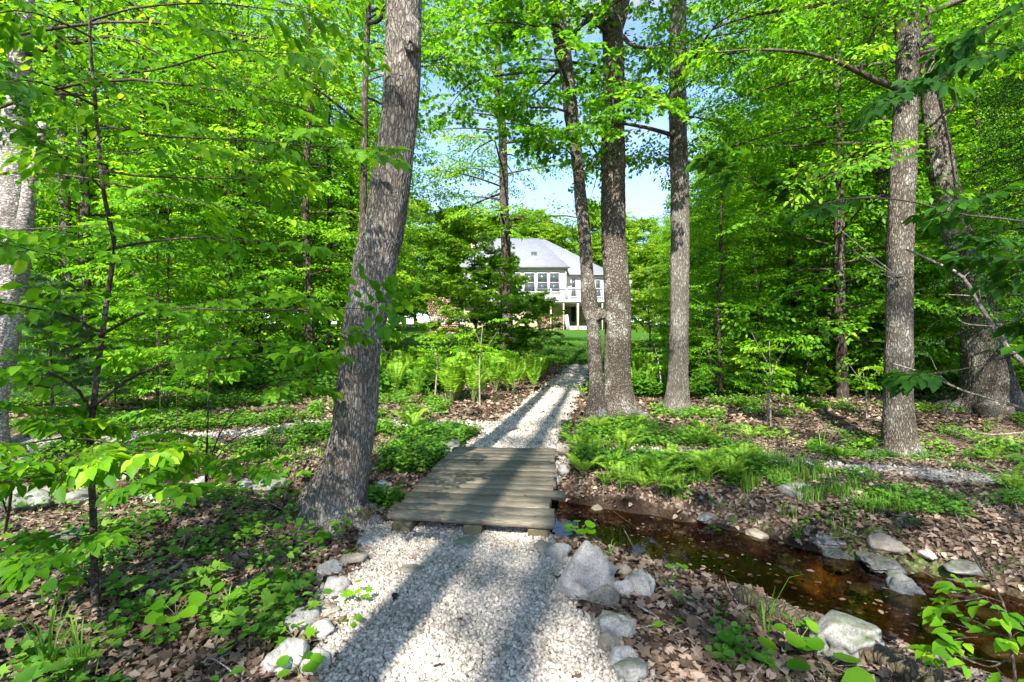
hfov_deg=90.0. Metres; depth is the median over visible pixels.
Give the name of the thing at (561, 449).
stone
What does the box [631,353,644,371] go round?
fern
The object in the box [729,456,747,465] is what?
fern
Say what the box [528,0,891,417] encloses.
grey tree
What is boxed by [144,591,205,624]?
seedling
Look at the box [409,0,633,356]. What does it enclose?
slender tree
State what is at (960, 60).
reaching sapling
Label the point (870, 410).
leaf litter
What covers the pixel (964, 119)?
forest tree
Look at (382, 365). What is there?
fern
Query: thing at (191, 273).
twiggy shoot
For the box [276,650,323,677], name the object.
seedling
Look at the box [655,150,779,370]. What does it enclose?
forest tree
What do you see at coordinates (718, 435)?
fern
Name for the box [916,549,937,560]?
stone
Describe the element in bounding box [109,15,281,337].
forest tree
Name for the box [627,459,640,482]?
grass tuft
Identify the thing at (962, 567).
stone
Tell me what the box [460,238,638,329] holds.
house
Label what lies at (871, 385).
thin sapling
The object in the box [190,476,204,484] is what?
stone
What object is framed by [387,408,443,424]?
fern
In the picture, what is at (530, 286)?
window
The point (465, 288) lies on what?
leafy bush
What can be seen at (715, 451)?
fern
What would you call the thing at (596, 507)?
stone
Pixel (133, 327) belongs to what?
forest sapling
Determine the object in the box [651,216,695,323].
forest tree
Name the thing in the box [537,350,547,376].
fern
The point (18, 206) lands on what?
pale birch tree
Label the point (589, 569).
boulder
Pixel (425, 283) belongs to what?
forest tree
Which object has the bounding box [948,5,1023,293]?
forest tree
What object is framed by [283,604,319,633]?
stone
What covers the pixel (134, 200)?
forest sapling
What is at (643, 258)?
tree
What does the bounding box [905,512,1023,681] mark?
corner shoot
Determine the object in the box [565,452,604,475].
fern
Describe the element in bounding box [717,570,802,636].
grass tuft
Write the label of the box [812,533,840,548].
stone
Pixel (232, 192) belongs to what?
blotchy tree
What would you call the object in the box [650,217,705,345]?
forest tree
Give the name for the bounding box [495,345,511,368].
fern
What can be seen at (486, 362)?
fern
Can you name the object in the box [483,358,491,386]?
fern
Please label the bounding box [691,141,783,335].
forest tree
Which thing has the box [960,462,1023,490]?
fern
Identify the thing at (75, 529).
stone
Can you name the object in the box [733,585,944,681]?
fallen log
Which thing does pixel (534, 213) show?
forest tree
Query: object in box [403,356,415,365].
fern
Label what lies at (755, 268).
forest tree
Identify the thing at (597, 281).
window
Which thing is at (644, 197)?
sky
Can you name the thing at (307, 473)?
seedling
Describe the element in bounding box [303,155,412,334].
forest tree
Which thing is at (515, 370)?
fern
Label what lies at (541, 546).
stone
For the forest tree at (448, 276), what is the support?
on the ground at (640, 500)
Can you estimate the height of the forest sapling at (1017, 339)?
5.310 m
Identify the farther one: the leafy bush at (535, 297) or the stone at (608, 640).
the leafy bush at (535, 297)
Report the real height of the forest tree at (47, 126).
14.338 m
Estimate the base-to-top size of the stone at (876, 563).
0.127 m
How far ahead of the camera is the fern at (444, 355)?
11.25 m
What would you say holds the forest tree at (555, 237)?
on the ground at (640, 500)
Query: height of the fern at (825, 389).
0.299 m
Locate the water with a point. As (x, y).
(833, 576)
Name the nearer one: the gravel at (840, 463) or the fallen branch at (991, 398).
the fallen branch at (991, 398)
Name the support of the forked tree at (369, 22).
on the ground at (640, 500)
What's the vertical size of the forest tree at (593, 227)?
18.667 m
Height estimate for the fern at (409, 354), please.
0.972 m
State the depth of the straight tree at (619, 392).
9.39 m
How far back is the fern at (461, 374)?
10.85 m
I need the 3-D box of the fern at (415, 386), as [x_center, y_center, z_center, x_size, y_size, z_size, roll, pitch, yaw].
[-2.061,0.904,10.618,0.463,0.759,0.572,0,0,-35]
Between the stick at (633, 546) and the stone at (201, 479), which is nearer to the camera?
the stick at (633, 546)
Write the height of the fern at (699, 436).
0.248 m
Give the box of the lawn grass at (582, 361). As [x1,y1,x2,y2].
[331,335,695,364]
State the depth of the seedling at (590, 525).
3.77 m
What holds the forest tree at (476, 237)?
on the ground at (640, 500)
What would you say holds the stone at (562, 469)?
on the ground at (640, 500)
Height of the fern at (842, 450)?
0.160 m
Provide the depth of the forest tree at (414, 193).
18.73 m
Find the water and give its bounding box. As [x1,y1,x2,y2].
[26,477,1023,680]
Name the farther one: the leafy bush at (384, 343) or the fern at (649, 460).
the leafy bush at (384, 343)
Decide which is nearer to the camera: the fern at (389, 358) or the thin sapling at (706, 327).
the thin sapling at (706, 327)
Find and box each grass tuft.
[4,584,100,673]
[56,613,99,672]
[205,581,250,615]
[604,539,613,556]
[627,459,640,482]
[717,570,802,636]
[790,524,805,539]
[817,431,826,452]
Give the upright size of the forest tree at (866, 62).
11.013 m
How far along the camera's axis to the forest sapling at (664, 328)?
13.27 m
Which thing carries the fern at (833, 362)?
on the ground at (640, 500)
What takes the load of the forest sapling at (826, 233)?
on the ground at (640, 500)
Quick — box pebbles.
[655,500,914,573]
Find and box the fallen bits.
[425,454,535,516]
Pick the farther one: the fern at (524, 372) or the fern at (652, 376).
the fern at (524, 372)
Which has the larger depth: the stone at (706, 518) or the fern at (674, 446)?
the fern at (674, 446)
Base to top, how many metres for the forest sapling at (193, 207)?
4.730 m
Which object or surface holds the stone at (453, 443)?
on the ground at (640, 500)
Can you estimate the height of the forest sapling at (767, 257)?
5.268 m
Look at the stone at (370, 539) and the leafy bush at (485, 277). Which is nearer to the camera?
the stone at (370, 539)
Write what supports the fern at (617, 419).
on the ground at (640, 500)
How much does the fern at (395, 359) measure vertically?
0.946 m
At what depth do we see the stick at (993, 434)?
8.08 m
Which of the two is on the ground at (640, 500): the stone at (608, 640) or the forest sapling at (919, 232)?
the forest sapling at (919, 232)
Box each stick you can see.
[624,531,647,572]
[960,428,1023,434]
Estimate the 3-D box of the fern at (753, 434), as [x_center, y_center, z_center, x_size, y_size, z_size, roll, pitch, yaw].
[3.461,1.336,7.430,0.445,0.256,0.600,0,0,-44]
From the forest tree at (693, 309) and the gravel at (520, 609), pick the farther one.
the forest tree at (693, 309)
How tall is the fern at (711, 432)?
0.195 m
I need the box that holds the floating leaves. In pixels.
[575,511,1022,675]
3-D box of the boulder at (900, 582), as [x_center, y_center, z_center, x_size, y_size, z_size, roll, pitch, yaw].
[2.799,1.817,3.670,0.239,0.295,0.300,0,0,3]
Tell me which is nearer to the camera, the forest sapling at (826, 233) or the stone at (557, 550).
the stone at (557, 550)
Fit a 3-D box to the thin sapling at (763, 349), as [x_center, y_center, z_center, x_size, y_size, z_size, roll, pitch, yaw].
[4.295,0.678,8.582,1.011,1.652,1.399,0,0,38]
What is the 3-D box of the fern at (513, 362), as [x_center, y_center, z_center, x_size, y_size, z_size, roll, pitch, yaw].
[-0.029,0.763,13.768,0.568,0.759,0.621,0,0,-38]
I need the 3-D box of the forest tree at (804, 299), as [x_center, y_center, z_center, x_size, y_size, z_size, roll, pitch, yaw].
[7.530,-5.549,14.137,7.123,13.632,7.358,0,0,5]
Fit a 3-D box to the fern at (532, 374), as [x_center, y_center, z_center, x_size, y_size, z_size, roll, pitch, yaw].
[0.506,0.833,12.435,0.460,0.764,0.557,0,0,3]
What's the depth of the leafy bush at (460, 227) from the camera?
22.10 m
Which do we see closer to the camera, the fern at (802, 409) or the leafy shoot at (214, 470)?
the leafy shoot at (214, 470)
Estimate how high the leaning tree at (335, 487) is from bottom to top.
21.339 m
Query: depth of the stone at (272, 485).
6.12 m
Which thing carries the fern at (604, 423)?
on the ground at (640, 500)
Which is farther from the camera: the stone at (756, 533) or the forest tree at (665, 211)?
the forest tree at (665, 211)
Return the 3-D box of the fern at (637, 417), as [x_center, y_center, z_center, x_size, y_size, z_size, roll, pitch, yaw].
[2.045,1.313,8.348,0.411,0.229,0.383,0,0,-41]
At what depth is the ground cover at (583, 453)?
6.23 m
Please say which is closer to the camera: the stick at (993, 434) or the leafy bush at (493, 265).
the stick at (993, 434)
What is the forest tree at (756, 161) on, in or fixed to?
on the ground at (640, 500)
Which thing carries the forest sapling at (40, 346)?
on the ground at (640, 500)
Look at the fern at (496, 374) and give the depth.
12.63 m
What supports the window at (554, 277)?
in the house
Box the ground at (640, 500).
[0,324,1023,681]
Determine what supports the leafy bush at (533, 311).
on the ground at (640, 500)
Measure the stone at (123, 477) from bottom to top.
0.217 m
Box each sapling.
[0,0,419,613]
[0,399,202,533]
[10,271,130,406]
[19,259,82,367]
[20,178,74,361]
[20,219,76,347]
[29,155,129,340]
[44,255,133,363]
[52,162,249,397]
[73,167,251,408]
[82,339,145,403]
[89,249,199,383]
[101,303,245,466]
[413,334,451,394]
[445,318,518,404]
[451,320,478,352]
[631,332,668,394]
[647,254,751,374]
[684,0,1023,398]
[689,312,729,381]
[691,199,809,356]
[696,287,752,381]
[732,334,799,425]
[734,361,798,423]
[743,202,885,390]
[761,251,915,363]
[783,281,876,363]
[786,341,831,372]
[812,356,883,418]
[823,252,959,377]
[875,168,1023,366]
[914,192,1020,359]
[914,195,1023,378]
[950,213,1023,357]
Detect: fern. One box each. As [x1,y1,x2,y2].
[380,345,388,363]
[380,358,387,376]
[384,362,408,390]
[385,348,392,363]
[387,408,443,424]
[389,350,408,375]
[401,346,417,363]
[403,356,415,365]
[404,366,425,401]
[406,363,422,370]
[415,353,439,381]
[418,348,442,391]
[431,353,454,396]
[433,359,463,404]
[440,356,465,402]
[442,361,467,400]
[448,352,470,395]
[461,364,486,392]
[464,361,488,403]
[466,368,488,401]
[472,353,487,369]
[473,353,495,378]
[478,345,495,379]
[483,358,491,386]
[485,351,505,390]
[490,357,506,389]
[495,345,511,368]
[500,356,524,382]
[500,363,513,391]
[504,361,525,392]
[518,363,532,385]
[519,357,531,380]
[524,360,540,389]
[525,353,532,376]
[529,355,546,380]
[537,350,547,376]
[537,355,549,379]
[561,431,595,447]
[564,437,606,452]
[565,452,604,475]
[575,385,588,396]
[575,434,612,445]
[581,415,612,427]
[587,457,625,471]
[591,470,614,487]
[594,430,649,451]
[598,448,637,464]
[603,416,625,424]
[603,461,644,486]
[612,428,650,440]
[623,471,658,490]
[624,414,652,424]
[628,415,646,423]
[628,454,645,468]
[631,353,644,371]
[631,361,644,390]
[635,454,695,480]
[636,460,689,491]
[642,353,663,374]
[643,363,658,385]
[646,442,683,454]
[656,359,667,381]
[664,449,704,461]
[682,428,713,444]
[683,448,724,459]
[684,446,740,467]
[687,457,737,481]
[689,419,724,435]
[694,426,721,434]
[696,363,717,374]
[699,432,724,444]
[704,455,751,480]
[715,362,728,375]
[715,443,767,458]
[725,353,738,374]
[726,424,767,440]
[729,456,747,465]
[734,356,749,371]
[767,355,780,365]
[771,355,797,375]
[793,357,813,372]
[794,403,819,413]
[808,366,821,374]
[811,385,834,396]
[820,360,834,369]
[832,446,854,455]
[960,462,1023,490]
[974,446,1020,462]
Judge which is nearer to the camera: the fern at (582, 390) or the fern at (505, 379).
the fern at (582, 390)
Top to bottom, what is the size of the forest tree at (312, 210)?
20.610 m
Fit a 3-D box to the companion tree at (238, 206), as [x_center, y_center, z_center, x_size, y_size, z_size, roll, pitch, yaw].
[-9.070,-6.326,17.207,6.566,14.316,6.885,0,0,28]
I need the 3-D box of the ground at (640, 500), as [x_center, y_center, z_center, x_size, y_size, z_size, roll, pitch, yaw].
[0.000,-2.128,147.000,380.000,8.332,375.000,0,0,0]
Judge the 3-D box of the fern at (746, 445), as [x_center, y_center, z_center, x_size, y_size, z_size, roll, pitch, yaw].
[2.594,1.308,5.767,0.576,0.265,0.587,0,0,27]
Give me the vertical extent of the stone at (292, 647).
0.145 m
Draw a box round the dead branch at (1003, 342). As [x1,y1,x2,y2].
[906,249,1023,366]
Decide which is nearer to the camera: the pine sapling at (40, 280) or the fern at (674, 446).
the fern at (674, 446)
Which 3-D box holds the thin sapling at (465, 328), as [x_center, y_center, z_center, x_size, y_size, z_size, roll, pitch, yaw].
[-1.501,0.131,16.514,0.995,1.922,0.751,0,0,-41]
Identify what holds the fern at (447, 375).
on the ground at (640, 500)
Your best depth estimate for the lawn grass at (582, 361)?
25.80 m
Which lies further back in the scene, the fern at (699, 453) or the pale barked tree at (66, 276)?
the pale barked tree at (66, 276)
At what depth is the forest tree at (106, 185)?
14.67 m
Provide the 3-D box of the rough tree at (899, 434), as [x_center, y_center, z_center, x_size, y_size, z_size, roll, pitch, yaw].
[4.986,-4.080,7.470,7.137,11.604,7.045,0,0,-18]
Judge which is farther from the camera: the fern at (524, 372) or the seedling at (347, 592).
the fern at (524, 372)
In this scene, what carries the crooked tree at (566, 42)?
on the ground at (640, 500)
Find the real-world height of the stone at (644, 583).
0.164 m
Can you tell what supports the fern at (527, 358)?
on the ground at (640, 500)
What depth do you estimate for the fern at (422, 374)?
11.72 m
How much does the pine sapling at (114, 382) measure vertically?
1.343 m
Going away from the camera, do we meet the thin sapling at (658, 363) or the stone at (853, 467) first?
the stone at (853, 467)
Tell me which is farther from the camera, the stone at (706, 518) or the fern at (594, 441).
the fern at (594, 441)
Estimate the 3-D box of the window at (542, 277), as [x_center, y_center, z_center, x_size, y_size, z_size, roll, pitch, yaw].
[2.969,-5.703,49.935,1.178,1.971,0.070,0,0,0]
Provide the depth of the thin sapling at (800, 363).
12.22 m
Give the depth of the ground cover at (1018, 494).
5.14 m
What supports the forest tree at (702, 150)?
on the ground at (640, 500)
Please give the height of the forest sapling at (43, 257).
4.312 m
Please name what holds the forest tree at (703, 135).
on the ground at (640, 500)
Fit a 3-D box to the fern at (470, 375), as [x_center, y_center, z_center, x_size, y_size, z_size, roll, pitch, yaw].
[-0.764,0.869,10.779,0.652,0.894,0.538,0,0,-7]
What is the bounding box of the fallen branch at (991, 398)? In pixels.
[893,357,1023,409]
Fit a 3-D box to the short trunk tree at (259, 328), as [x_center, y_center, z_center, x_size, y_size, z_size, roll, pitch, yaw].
[-9.742,-6.786,19.785,6.948,14.849,6.592,0,0,0]
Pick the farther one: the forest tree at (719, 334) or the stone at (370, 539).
the forest tree at (719, 334)
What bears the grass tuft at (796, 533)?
on the ground at (640, 500)
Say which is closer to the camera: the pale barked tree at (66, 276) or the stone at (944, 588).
the stone at (944, 588)
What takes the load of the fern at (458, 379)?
on the ground at (640, 500)
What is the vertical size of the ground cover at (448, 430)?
0.380 m
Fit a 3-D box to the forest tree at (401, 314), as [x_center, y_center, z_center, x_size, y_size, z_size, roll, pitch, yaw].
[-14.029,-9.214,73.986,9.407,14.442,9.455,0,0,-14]
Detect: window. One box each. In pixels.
[524,272,534,292]
[536,272,547,292]
[549,272,559,292]
[571,278,576,296]
[595,279,600,296]
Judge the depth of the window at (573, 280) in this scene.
51.15 m
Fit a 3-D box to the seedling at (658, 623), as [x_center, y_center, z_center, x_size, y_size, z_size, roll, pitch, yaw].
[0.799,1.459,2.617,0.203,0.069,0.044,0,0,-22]
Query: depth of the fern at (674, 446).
6.35 m
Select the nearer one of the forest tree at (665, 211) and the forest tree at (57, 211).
the forest tree at (57, 211)
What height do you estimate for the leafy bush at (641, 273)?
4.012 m
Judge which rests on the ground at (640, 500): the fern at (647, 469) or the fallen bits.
the fern at (647, 469)
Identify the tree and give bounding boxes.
[0,0,117,330]
[0,0,235,372]
[0,0,240,442]
[0,0,262,387]
[0,25,76,245]
[1,0,309,382]
[3,0,215,354]
[30,57,117,312]
[41,124,132,313]
[45,33,222,337]
[70,90,151,277]
[77,0,363,370]
[88,12,292,340]
[90,123,211,302]
[97,0,321,327]
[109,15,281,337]
[111,7,354,351]
[111,62,251,327]
[140,0,431,370]
[174,2,346,353]
[200,74,356,341]
[200,120,300,329]
[202,23,357,332]
[204,0,519,238]
[231,50,429,353]
[233,139,346,341]
[240,0,467,349]
[246,28,359,320]
[257,0,421,543]
[267,140,346,327]
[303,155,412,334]
[322,113,437,311]
[334,108,422,323]
[396,196,449,323]
[396,235,443,318]
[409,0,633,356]
[417,0,678,417]
[423,206,477,321]
[432,237,461,322]
[436,0,724,417]
[455,214,500,276]
[495,211,557,245]
[516,206,567,248]
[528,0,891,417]
[533,221,579,255]
[553,220,596,260]
[571,191,648,284]
[591,213,652,320]
[624,0,1023,461]
[626,215,662,326]
[627,245,714,346]
[641,232,663,315]
[643,216,702,345]
[646,194,706,304]
[646,237,669,318]
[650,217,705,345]
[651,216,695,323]
[652,0,960,363]
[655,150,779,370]
[656,223,725,362]
[658,104,752,292]
[658,217,717,353]
[660,134,769,336]
[662,167,780,396]
[687,0,1023,399]
[688,0,1023,419]
[689,28,843,328]
[689,174,817,357]
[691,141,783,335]
[693,66,804,344]
[696,144,804,365]
[697,154,823,377]
[722,24,885,365]
[725,0,1023,375]
[730,65,867,344]
[732,2,1003,342]
[752,1,1023,347]
[773,76,922,291]
[800,1,1021,305]
[854,0,1023,362]
[856,1,1022,328]
[857,0,1023,339]
[914,8,1023,356]
[916,77,1022,316]
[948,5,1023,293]
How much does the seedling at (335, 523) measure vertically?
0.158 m
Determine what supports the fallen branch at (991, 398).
attached to the rough tree at (899, 434)
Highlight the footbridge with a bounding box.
[387,447,564,537]
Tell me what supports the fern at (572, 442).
on the ground at (640, 500)
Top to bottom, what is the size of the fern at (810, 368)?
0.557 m
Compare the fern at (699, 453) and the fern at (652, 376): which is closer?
the fern at (699, 453)
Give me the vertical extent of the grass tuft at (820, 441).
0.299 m
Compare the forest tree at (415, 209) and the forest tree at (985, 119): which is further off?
the forest tree at (415, 209)
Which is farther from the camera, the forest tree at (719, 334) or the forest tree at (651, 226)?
the forest tree at (651, 226)
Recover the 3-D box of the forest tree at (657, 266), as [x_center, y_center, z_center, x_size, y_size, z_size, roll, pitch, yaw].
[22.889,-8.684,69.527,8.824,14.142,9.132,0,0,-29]
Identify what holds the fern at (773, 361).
on the ground at (640, 500)
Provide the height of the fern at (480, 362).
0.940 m
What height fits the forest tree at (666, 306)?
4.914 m
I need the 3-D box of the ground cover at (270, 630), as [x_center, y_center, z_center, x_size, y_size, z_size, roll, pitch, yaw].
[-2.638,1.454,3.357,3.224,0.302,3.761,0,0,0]
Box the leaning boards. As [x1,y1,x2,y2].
[564,315,569,329]
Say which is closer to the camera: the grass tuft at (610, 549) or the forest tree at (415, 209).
the grass tuft at (610, 549)
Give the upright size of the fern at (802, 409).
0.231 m
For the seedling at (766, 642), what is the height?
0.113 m
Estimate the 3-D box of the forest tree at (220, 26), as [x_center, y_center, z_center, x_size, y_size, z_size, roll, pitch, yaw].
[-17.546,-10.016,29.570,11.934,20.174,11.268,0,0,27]
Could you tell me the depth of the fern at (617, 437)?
6.42 m
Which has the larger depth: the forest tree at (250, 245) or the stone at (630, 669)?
the forest tree at (250, 245)
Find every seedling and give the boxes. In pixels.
[0,567,85,607]
[105,571,150,593]
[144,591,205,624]
[206,581,250,609]
[250,568,287,585]
[274,621,318,646]
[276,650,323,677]
[279,468,313,482]
[300,530,329,547]
[329,517,351,534]
[340,579,373,601]
[340,614,362,626]
[563,520,595,539]
[651,617,681,630]
[666,563,687,574]
[718,630,775,665]
[772,611,824,652]
[786,637,874,681]
[859,436,884,446]
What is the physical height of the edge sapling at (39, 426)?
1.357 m
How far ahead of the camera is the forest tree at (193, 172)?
20.12 m
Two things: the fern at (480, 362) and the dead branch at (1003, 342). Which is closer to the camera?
the dead branch at (1003, 342)
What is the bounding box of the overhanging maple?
[0,0,390,266]
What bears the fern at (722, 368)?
on the ground at (640, 500)
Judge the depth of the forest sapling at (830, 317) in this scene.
14.21 m
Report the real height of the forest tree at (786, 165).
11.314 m
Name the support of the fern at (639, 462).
on the ground at (640, 500)
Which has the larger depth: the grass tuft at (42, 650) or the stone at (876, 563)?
the stone at (876, 563)
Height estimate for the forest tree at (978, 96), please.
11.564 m
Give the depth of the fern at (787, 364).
12.77 m
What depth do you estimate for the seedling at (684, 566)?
3.18 m
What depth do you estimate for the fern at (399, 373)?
11.62 m
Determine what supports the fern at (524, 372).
on the ground at (640, 500)
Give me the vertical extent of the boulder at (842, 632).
0.208 m
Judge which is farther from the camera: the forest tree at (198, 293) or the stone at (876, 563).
the forest tree at (198, 293)
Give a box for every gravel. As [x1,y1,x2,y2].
[20,416,1017,482]
[280,520,656,681]
[447,364,703,464]
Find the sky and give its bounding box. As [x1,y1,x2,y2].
[30,0,1008,323]
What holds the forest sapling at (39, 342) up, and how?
on the ground at (640, 500)
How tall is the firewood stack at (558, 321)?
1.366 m
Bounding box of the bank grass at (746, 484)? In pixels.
[597,443,920,529]
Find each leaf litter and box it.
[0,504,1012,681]
[9,351,1023,432]
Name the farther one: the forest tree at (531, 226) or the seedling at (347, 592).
the forest tree at (531, 226)
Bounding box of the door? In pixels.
[571,307,575,321]
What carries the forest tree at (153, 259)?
on the ground at (640, 500)
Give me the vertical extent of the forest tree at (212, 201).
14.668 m
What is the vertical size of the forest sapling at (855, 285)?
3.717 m
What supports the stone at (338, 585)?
on the gravel at (520, 609)
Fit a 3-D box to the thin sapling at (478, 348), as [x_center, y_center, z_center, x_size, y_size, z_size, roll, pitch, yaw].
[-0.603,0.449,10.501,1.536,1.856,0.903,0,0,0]
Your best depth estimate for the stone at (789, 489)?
4.81 m
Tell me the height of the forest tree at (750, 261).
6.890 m
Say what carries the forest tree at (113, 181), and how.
on the ground at (640, 500)
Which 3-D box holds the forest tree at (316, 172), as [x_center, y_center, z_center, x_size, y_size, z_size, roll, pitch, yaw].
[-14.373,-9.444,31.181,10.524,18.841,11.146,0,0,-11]
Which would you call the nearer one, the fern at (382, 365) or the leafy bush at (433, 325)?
the fern at (382, 365)
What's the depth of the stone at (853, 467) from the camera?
5.57 m
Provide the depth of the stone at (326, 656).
2.27 m
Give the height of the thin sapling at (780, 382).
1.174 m
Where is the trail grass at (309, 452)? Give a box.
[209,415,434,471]
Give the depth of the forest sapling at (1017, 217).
11.86 m
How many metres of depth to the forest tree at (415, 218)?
44.28 m
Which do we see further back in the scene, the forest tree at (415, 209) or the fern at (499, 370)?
the forest tree at (415, 209)
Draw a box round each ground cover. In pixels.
[0,484,385,681]
[9,384,454,474]
[15,330,1023,398]
[367,417,480,506]
[556,418,797,478]
[598,381,1023,451]
[627,432,1023,524]
[663,576,810,670]
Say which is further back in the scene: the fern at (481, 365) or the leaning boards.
the leaning boards
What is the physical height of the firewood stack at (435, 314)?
2.892 m
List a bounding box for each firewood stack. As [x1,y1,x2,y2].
[427,297,458,333]
[541,317,562,329]
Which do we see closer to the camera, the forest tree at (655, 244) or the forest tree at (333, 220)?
the forest tree at (333, 220)
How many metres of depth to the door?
52.95 m
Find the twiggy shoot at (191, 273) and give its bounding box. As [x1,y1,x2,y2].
[86,262,223,420]
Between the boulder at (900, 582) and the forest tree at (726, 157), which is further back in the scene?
the forest tree at (726, 157)
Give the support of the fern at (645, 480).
on the ground at (640, 500)
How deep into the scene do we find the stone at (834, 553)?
4.21 m
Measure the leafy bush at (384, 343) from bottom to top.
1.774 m
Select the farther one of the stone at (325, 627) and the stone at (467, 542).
the stone at (467, 542)
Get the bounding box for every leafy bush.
[381,320,407,356]
[406,204,525,351]
[406,319,452,361]
[414,272,504,363]
[454,241,530,343]
[459,256,549,357]
[495,290,564,352]
[509,297,574,367]
[630,264,669,354]
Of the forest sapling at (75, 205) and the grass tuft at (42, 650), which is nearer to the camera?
the grass tuft at (42, 650)
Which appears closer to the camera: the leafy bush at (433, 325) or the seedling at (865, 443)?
the seedling at (865, 443)
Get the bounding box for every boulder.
[555,540,615,602]
[593,610,636,640]
[809,609,884,662]
[885,570,925,595]
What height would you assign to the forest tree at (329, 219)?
10.841 m
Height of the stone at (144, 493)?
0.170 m
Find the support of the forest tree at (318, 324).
on the ground at (640, 500)
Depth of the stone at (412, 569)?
3.22 m
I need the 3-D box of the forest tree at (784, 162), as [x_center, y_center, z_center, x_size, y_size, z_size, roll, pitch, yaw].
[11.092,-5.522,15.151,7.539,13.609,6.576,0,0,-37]
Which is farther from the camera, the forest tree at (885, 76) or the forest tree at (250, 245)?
the forest tree at (250, 245)
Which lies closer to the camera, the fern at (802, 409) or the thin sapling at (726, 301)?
the fern at (802, 409)
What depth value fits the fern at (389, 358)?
16.00 m
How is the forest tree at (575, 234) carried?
on the ground at (640, 500)
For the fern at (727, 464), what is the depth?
5.29 m
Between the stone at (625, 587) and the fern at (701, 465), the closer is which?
the stone at (625, 587)
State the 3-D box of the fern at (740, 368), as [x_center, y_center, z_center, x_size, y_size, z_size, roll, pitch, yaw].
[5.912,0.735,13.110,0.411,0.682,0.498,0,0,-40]
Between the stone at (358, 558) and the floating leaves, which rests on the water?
the floating leaves
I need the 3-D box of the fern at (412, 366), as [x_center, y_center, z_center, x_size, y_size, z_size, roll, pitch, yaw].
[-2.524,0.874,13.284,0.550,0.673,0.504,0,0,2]
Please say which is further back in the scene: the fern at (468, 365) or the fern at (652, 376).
the fern at (652, 376)
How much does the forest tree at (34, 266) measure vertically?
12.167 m
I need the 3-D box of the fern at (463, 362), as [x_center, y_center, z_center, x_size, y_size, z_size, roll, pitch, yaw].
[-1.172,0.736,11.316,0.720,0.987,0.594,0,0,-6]
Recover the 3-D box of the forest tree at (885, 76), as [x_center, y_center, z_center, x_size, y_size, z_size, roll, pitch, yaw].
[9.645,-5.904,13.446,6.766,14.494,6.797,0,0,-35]
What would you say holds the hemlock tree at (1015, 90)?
on the ground at (640, 500)
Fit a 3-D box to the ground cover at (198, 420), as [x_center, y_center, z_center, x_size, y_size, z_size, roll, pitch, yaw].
[-7.037,1.177,8.862,12.713,0.855,6.520,0,0,0]
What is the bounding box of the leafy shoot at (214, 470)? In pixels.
[94,271,374,486]
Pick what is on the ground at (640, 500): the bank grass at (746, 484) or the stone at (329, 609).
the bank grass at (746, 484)
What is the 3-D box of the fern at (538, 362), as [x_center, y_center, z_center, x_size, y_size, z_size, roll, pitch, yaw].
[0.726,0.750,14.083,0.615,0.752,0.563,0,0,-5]
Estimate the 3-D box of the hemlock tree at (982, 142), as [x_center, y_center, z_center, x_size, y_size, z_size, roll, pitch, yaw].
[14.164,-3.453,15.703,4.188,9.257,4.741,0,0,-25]
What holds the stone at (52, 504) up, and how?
on the ground at (640, 500)
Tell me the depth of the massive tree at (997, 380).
9.60 m
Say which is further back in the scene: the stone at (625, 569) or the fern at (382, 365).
the fern at (382, 365)
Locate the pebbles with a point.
(842, 543)
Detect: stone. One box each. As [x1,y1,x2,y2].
[0,485,50,510]
[42,486,68,506]
[43,527,88,542]
[54,488,97,506]
[116,472,134,480]
[141,487,165,500]
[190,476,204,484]
[237,478,253,488]
[252,477,287,489]
[260,637,310,675]
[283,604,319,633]
[300,647,330,674]
[311,618,337,639]
[317,559,343,576]
[318,600,341,620]
[323,575,350,593]
[339,552,367,564]
[356,535,383,545]
[376,480,391,488]
[398,564,425,574]
[440,439,460,451]
[452,535,478,548]
[534,540,551,552]
[546,543,571,558]
[556,444,572,458]
[556,464,569,475]
[589,584,619,607]
[591,504,602,509]
[598,631,620,651]
[609,645,637,665]
[613,579,633,597]
[613,656,647,681]
[615,564,631,574]
[624,568,655,598]
[697,512,717,523]
[745,528,768,538]
[776,482,812,498]
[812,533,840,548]
[821,548,853,559]
[842,465,864,477]
[855,550,906,574]
[866,532,909,554]
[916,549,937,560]
[934,580,960,592]
[943,559,984,575]
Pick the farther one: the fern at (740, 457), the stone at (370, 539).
the fern at (740, 457)
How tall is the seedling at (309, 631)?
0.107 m
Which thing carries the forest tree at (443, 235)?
on the ground at (640, 500)

